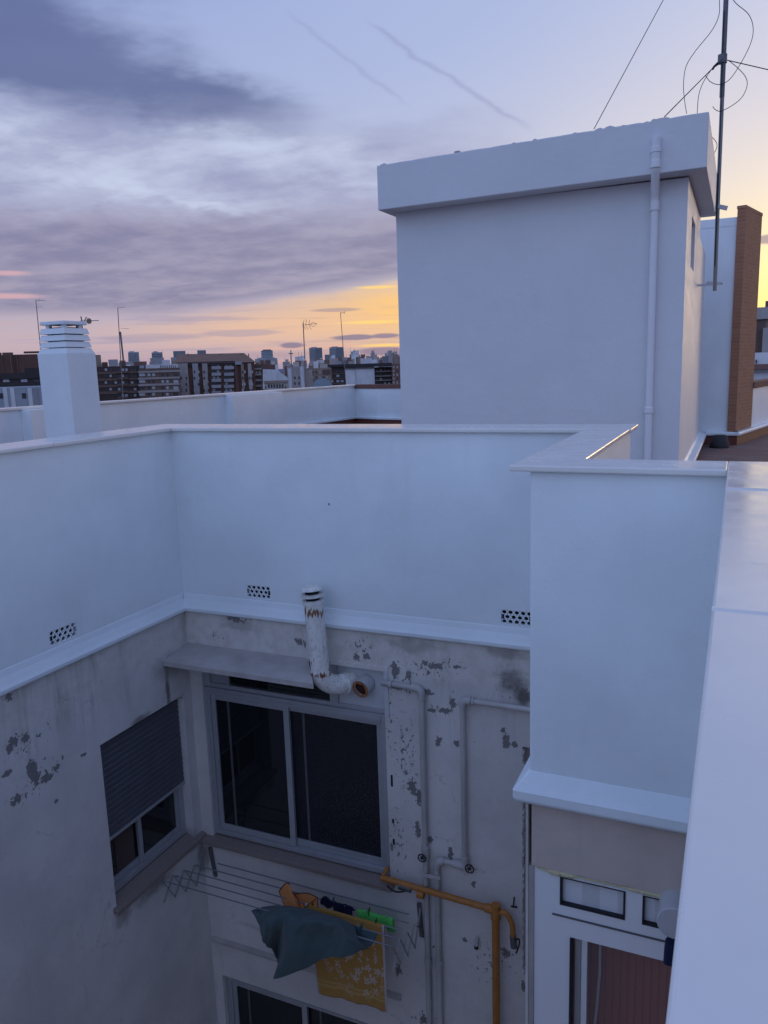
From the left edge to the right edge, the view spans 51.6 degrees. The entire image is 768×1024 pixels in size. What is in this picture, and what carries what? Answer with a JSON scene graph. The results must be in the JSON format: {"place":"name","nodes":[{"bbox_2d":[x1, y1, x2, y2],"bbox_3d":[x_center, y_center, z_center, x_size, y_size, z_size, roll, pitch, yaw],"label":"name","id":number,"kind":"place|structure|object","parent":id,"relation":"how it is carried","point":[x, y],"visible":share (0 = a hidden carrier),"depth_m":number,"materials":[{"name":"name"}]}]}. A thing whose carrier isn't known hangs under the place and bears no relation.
{"place":"outdoors","nodes":[
{"label":"outdoors","id":0,"kind":"place"},
{"bbox_2d":[0,351,38,372],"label":"apartment building","id":1,"kind":"structure","parent":0,"point":[10,362],"depth_m":295.76,"materials":[{"name":"brick"}]},
{"bbox_2d":[0,368,40,386],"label":"apartment building","id":2,"kind":"structure","parent":0,"point":[29,377],"depth_m":215.82,"materials":[{"name":"grey concrete"}]},
{"bbox_2d":[0,386,42,407],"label":"rendered wall house","id":3,"kind":"structure","parent":0,"point":[19,396],"depth_m":135.32,"materials":[{"name":"white paint"}]},
{"bbox_2d":[128,351,139,365],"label":"office tower","id":4,"kind":"structure","parent":0,"point":[133,356],"depth_m":750.32,"materials":[{"name":"grey concrete"}]},
{"bbox_2d":[150,358,163,364],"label":"apartment building","id":5,"kind":"structure","parent":0,"point":[154,361],"depth_m":567.47,"materials":[{"name":"grey concrete"}]},
{"bbox_2d":[152,351,161,357],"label":"office tower","id":6,"kind":"structure","parent":0,"point":[156,354],"depth_m":755.86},
{"bbox_2d":[162,354,169,363],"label":"distant block","id":7,"kind":"structure","parent":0,"point":[165,361],"depth_m":493.49,"materials":[{"name":"white concrete"}]},
{"bbox_2d":[0,384,355,443],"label":"parapet","id":8,"kind":"structure","parent":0,"point":[335,404],"depth_m":17.91,"materials":[{"name":"white paint"}]},
{"bbox_2d":[173,351,185,358],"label":"office tower","id":9,"kind":"structure","parent":0,"point":[176,353],"depth_m":665.46,"materials":[{"name":"grey concrete"}]},
{"bbox_2d":[197,350,205,353],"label":"office tower","id":10,"kind":"structure","parent":0,"point":[201,351],"depth_m":727.07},
{"bbox_2d":[258,349,274,363],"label":"office tower","id":11,"kind":"structure","parent":0,"point":[266,353],"depth_m":1261.68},
{"bbox_2d":[263,364,287,389],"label":"town house","id":12,"kind":"structure","parent":0,"point":[270,373],"depth_m":292.75,"materials":[{"name":"brick"}]},
{"bbox_2d":[264,380,287,389],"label":"arcade building","id":13,"kind":"structure","parent":0,"point":[276,384],"depth_m":244.59,"materials":[{"name":"white concrete"}]},
{"bbox_2d":[287,360,306,388],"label":"apartment building","id":14,"kind":"structure","parent":0,"point":[296,375],"depth_m":411.64,"materials":[{"name":"stone"}]},
{"bbox_2d":[309,347,322,364],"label":"office tower","id":15,"kind":"structure","parent":0,"point":[315,352],"depth_m":1221.56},
{"bbox_2d":[306,361,331,386],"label":"apartment building","id":16,"kind":"structure","parent":0,"point":[315,373],"depth_m":422.35,"materials":[{"name":"beige concrete"}]},
{"bbox_2d":[329,346,342,357],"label":"office tower","id":17,"kind":"structure","parent":0,"point":[334,350],"depth_m":1222.88,"materials":[{"name":"grey concrete"}]},
{"bbox_2d":[0,0,767,368],"label":"sky","id":18,"kind":"structure","parent":0,"point":[205,171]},
{"bbox_2d":[383,353,387,366],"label":"distant block","id":19,"kind":"structure","parent":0,"point":[385,358],"depth_m":687.64,"materials":[{"name":"grey concrete"}]},
{"bbox_2d":[392,364,400,383],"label":"apartment building","id":20,"kind":"structure","parent":0,"point":[395,373],"depth_m":453.20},
{"bbox_2d":[353,423,767,461],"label":"roof terrace","id":21,"kind":"structure","parent":0,"point":[755,450],"depth_m":13.25,"materials":[{"name":"ceramic"}]},
{"bbox_2d":[38,320,101,437],"bbox_3d":[-3.366,-0.952,8.625,0.415,2.168,0.415,3,11,24],"label":"white chimney","id":22,"kind":"object","parent":21,"relation":"on","point":[69,380],"visible":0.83,"depth_m":8.39,"materials":[{"name":"paint"}]},
{"bbox_2d":[80,316,98,341],"bbox_3d":[-4.723,-0.922,13.211,0.367,4.538,0.077,-7,12,-25],"label":"television antenna","id":23,"kind":"object","parent":22,"relation":"on","point":[89,320],"visible":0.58,"depth_m":12.82,"materials":[{"name":"grey metal"}]},
{"bbox_2d":[303,319,316,386],"bbox_3d":[-2.062,-3.073,23.226,0.431,4.983,0.042,-2,10,-3],"label":"television antenna","id":24,"kind":"object","parent":21,"relation":"on","point":[304,348],"visible":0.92,"depth_m":22.89,"materials":[{"name":"grey metal"}]},
{"bbox_2d":[312,378,331,386],"bbox_3d":[-1.755,-2.272,23.470,0.619,3.301,0.128,-2,10,-1],"label":"satellite dish","id":25,"kind":"object","parent":21,"relation":"attached to","point":[321,382],"visible":0.27,"depth_m":23.19,"materials":[{"name":"grey metal"}]},
{"bbox_2d":[340,311,345,382],"bbox_3d":[-1.202,-3.744,25.721,0.229,5.347,0.029,-2,10,-1],"label":"television antenna","id":26,"kind":"object","parent":21,"relation":"on","point":[343,348],"visible":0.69,"depth_m":25.44,"materials":[{"name":"grey metal"}]},
{"bbox_2d":[355,384,401,423],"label":"parapet","id":27,"kind":"structure","parent":21,"relation":"on","point":[378,403],"depth_m":22.22,"materials":[{"name":"white paint"}]},
{"bbox_2d":[377,112,716,460],"bbox_3d":[2.929,-2.831,12.239,3.880,4.162,6.055,3,11,24],"label":"stair hut","id":28,"kind":"object","parent":21,"relation":"on","point":[555,280],"visible":0.98,"depth_m":9.68,"materials":[{"name":"white paint"}]},
{"bbox_2d":[594,0,767,290],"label":"antenna mast","id":29,"kind":"object","parent":28,"relation":"attached to","point":[722,62],"visible":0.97,"depth_m":11.15,"materials":[{"name":"metal"}]},
{"bbox_2d":[665,461,767,1023],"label":"parapet","id":30,"kind":"structure","parent":21,"relation":"on","point":[719,972],"depth_m":0.90,"materials":[{"name":"white paint"}]},
{"bbox_2d":[699,217,736,432],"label":"chimney block","id":31,"kind":"structure","parent":21,"relation":"on","point":[716,353],"depth_m":14.21,"materials":[{"name":"white paint"}]},
{"bbox_2d":[709,435,729,447],"bbox_3d":[5.918,-1.247,14.014,0.330,0.220,0.330,3,11,24],"label":"floor vent","id":32,"kind":"object","parent":21,"relation":"on","point":[719,441],"visible":1,"depth_m":13.90,"materials":[{"name":"grey metal"}]},
{"bbox_2d":[703,378,767,444],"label":"parapet","id":33,"kind":"structure","parent":21,"relation":"on","point":[759,426],"depth_m":15.33,"materials":[{"name":"white paint"}]},
{"bbox_2d":[727,205,762,431],"bbox_3d":[6.558,-3.452,14.445,0.150,3.880,1.151,6,13,38],"label":"brick chimney","id":34,"kind":"object","parent":21,"relation":"on","point":[746,275],"visible":1,"depth_m":14.22,"materials":[{"name":"brown brick"}]},
{"bbox_2d":[754,352,767,379],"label":"rooftop building","id":35,"kind":"structure","parent":0,"point":[761,366],"depth_m":40.03,"materials":[{"name":"white paint"}]},
{"bbox_2d":[755,301,767,352],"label":"apartment building","id":36,"kind":"structure","parent":0,"point":[761,345],"depth_m":105.73,"materials":[{"name":"stone"}]},
{"bbox_3d":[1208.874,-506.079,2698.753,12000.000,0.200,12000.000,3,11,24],"label":"ground","id":37,"kind":"structure","parent":0,"visible":0},
{"bbox_2d":[95,355,146,400],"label":"apartment building","id":38,"kind":"structure","parent":37,"relation":"on","point":[109,383],"depth_m":330.21,"materials":[{"name":"brick"}]},
{"bbox_2d":[138,364,181,397],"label":"apartment building","id":39,"kind":"structure","parent":37,"relation":"on","point":[160,380],"depth_m":330.88,"materials":[{"name":"concrete"}]},
{"bbox_2d":[171,354,176,363],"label":"distant block","id":40,"kind":"structure","parent":37,"relation":"on","point":[173,360],"depth_m":495.86,"materials":[{"name":"white concrete"}]},
{"bbox_2d":[176,353,255,395],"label":"apartment building","id":41,"kind":"structure","parent":37,"relation":"on","point":[215,373],"depth_m":361.88,"materials":[{"name":"brick"}]},
{"bbox_2d":[255,364,263,390],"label":"apartment building","id":42,"kind":"structure","parent":37,"relation":"on","point":[259,368],"depth_m":374.82,"materials":[{"name":"stone"}]},
{"bbox_2d":[265,357,270,364],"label":"distant block","id":43,"kind":"structure","parent":37,"relation":"on","point":[267,360],"depth_m":506.13,"materials":[{"name":"grey concrete"}]},
{"bbox_2d":[283,359,288,374],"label":"distant block","id":44,"kind":"structure","parent":37,"relation":"on","point":[286,362],"depth_m":830.05,"materials":[{"name":"stone"}]},
{"bbox_2d":[295,352,301,365],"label":"distant block","id":45,"kind":"structure","parent":37,"relation":"on","point":[297,359],"depth_m":509.54,"materials":[{"name":"white concrete"}]},
{"bbox_2d":[318,364,345,385],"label":"apartment building","id":46,"kind":"structure","parent":37,"relation":"on","point":[338,373],"depth_m":472.17,"materials":[{"name":"black concrete"}]},
{"bbox_2d":[329,355,337,364],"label":"distant block","id":47,"kind":"structure","parent":37,"relation":"on","point":[332,360],"depth_m":509.98,"materials":[{"name":"stone"}]},
{"bbox_2d":[336,357,341,363],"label":"distant block","id":48,"kind":"structure","parent":37,"relation":"on","point":[339,360],"depth_m":511.64,"materials":[{"name":"grey concrete"}]},
{"bbox_2d":[341,357,346,363],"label":"distant block","id":49,"kind":"structure","parent":37,"relation":"on","point":[343,359],"depth_m":511.87,"materials":[{"name":"grey concrete"}]},
{"bbox_2d":[351,349,358,363],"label":"distant block","id":50,"kind":"structure","parent":37,"relation":"on","point":[354,355],"depth_m":510.15,"materials":[{"name":"white concrete"}]},
{"bbox_2d":[343,358,391,384],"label":"apartment building","id":51,"kind":"structure","parent":37,"relation":"on","point":[362,372],"depth_m":462.91,"materials":[{"name":"stone"}]},
{"bbox_2d":[374,367,391,383],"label":"apartment building","id":52,"kind":"structure","parent":37,"relation":"on","point":[383,375],"depth_m":467.96,"materials":[{"name":"stone"}]},
{"bbox_2d":[388,350,392,366],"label":"distant block","id":53,"kind":"structure","parent":37,"relation":"on","point":[390,358],"depth_m":510.90,"materials":[{"name":"stone"}]},
{"bbox_2d":[390,351,398,363],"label":"distant block","id":54,"kind":"structure","parent":37,"relation":"on","point":[395,355],"depth_m":510.65,"materials":[{"name":"grey concrete"}]},
{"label":"courtyard floor","id":55,"kind":"structure","parent":0,"visible":0},
{"bbox_2d":[0,612,217,1023],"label":"house facade","id":56,"kind":"structure","parent":55,"relation":"on","point":[102,834],"depth_m":6.89,"materials":[{"name":"paint"}]},
{"bbox_2d":[0,428,185,696],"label":"parapet","id":57,"kind":"structure","parent":56,"relation":"on","point":[90,560],"depth_m":6.49,"materials":[{"name":"white paint"}]},
{"bbox_2d":[110,786,185,892],"bbox_3d":[-2.305,2.618,7.468,0.100,1.500,1.125,3,11,24],"label":"window","id":58,"kind":"structure","parent":56,"relation":"in","point":[149,836],"depth_m":7.57,"materials":[{"name":"glass"}]},
{"bbox_2d":[185,611,529,1023],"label":"house facade","id":59,"kind":"structure","parent":55,"relation":"on","point":[316,787],"depth_m":7.36,"materials":[{"name":"paint"}]},
{"bbox_2d":[162,642,313,688],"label":"canopy slab","id":60,"kind":"structure","parent":59,"relation":"attached to","point":[272,668],"depth_m":7.28,"materials":[{"name":"concrete"}]},
{"bbox_2d":[162,847,423,971],"bbox_3d":[-0.878,3.696,7.421,2.415,0.405,0.675,3,11,24],"label":"clothes airer","id":61,"kind":"object","parent":59,"relation":"attached to","point":[419,925],"visible":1,"depth_m":7.45,"materials":[{"name":"grey metal"}]},
{"bbox_2d":[278,882,317,908],"bbox_3d":[-0.784,3.572,7.358,0.452,0.328,0.101,3,11,24],"label":"cleaning cloth","id":62,"kind":"object","parent":61,"relation":"hanging from","point":[285,890],"visible":0.91,"depth_m":7.36,"materials":[{"name":"orange fabric"}]},
{"bbox_2d":[251,905,376,978],"bbox_3d":[-0.636,3.848,6.999,1.166,0.794,0.403,3,11,24],"label":"towel","id":63,"kind":"object","parent":61,"relation":"hanging from","point":[295,939],"visible":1,"depth_m":6.87,"materials":[{"name":"teal fabric"}]},
{"bbox_2d":[320,896,354,915],"bbox_3d":[-0.438,3.655,7.375,0.332,0.128,0.098,3,11,24],"label":"sock","id":64,"kind":"object","parent":61,"relation":"hanging from","point":[326,901],"visible":0.91,"depth_m":7.36,"materials":[{"name":"black fabric"}]},
{"bbox_2d":[305,903,387,1011],"bbox_3d":[-0.338,4.056,7.237,0.807,0.905,0.082,3,11,24],"label":"towel","id":65,"kind":"object","parent":61,"relation":"hanging from","point":[359,978],"visible":0.62,"depth_m":7.18,"materials":[{"name":"yellow fabric"}]},
{"bbox_2d":[357,909,394,932],"bbox_3d":[-0.076,3.731,7.244,0.354,0.173,0.069,3,11,24],"label":"cleaning cloth","id":66,"kind":"object","parent":61,"relation":"hanging from","point":[372,916],"visible":0.71,"depth_m":7.21,"materials":[{"name":"green fabric"}]},
{"bbox_2d":[226,976,366,1023],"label":"window","id":67,"kind":"structure","parent":59,"relation":"in","point":[247,1003],"depth_m":8.33,"materials":[{"name":"metal"}]},
{"bbox_2d":[204,686,389,875],"bbox_3d":[-0.823,2.535,7.623,2.000,1.585,0.114,3,11,24],"label":"window","id":68,"kind":"structure","parent":59,"relation":"in","point":[302,777],"depth_m":7.61,"materials":[{"name":"glass"}]},
{"bbox_2d":[352,675,374,697],"bbox_3d":[-0.181,1.549,7.073,0.166,0.183,0.144,4,12,31],"label":"flue stub","id":69,"kind":"object","parent":59,"relation":"attached to","point":[363,686],"visible":1,"depth_m":7.05,"materials":[{"name":"white ceramic"}]},
{"bbox_2d":[300,584,357,694],"bbox_3d":[-0.476,1.131,6.999,0.478,1.029,0.228,-6,11,-23],"label":"flue pipe","id":70,"kind":"object","parent":69,"relation":"attached to","point":[325,679],"visible":0.98,"depth_m":6.89,"materials":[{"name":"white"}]},
{"bbox_2d":[135,424,637,650],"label":"parapet","id":71,"kind":"structure","parent":59,"relation":"on","point":[421,531],"depth_m":6.78,"materials":[{"name":"white paint"}]},
{"bbox_2d":[380,679,431,1023],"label":"water pipe","id":72,"kind":"object","parent":59,"relation":"attached to","point":[420,691],"visible":1,"depth_m":7.00,"materials":[{"name":"white metal"}]},
{"bbox_2d":[380,866,519,1023],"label":"gas pipe","id":73,"kind":"object","parent":59,"relation":"attached to","point":[494,910],"visible":1,"depth_m":6.91,"materials":[{"name":"metal"}]},
{"bbox_2d":[421,697,529,1023],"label":"water pipe","id":74,"kind":"object","parent":59,"relation":"attached to","point":[463,864],"visible":0.99,"depth_m":6.88,"materials":[{"name":"white metal"}]},
{"bbox_2d":[474,936,478,949],"bbox_3d":[0.825,3.809,7.045,0.038,0.103,0.084,3,11,24],"label":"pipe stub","id":75,"kind":"object","parent":59,"relation":"attached to","point":[476,943],"visible":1,"depth_m":7.02,"materials":[{"name":"metal"}]},
{"bbox_2d":[525,803,686,1023],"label":"house facade","id":76,"kind":"structure","parent":55,"relation":"on","point":[596,888],"depth_m":4.27,"materials":[{"name":"beige paint"}]},
{"bbox_2d":[534,866,671,1023],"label":"window","id":77,"kind":"structure","parent":76,"relation":"in","point":[599,948],"depth_m":4.37,"materials":[{"name":"white plastic"}]},
{"bbox_2d":[509,429,727,833],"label":"parapet","id":78,"kind":"structure","parent":76,"relation":"on","point":[624,548],"depth_m":3.90,"materials":[{"name":"white paint"}]},
{"bbox_2d":[656,890,679,966],"bbox_3d":[1.437,2.083,3.932,0.170,0.324,0.243,3,11,24],"label":"flue outlet","id":79,"kind":"object","parent":76,"relation":"attached to","point":[667,913],"visible":0.47,"depth_m":3.90,"materials":[{"name":"paint"}]},
{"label":"neighbour roof","id":80,"kind":"structure","parent":0,"visible":0},
{"bbox_2d":[35,300,44,348],"bbox_3d":[-10.009,-3.365,23.774,0.309,5.857,0.034,-7,11,-24],"label":"television antenna","id":81,"kind":"object","parent":80,"relation":"on","point":[37,320],"visible":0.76,"depth_m":23.31,"materials":[{"name":"grey metal"}]},
{"bbox_2d":[117,307,127,399],"bbox_3d":[-7.923,-3.441,24.536,0.469,5.602,0.052,-5,11,-17],"label":"television antenna","id":82,"kind":"object","parent":80,"relation":"on","point":[120,338],"visible":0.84,"depth_m":24.23,"materials":[{"name":"grey metal"}]}
]}

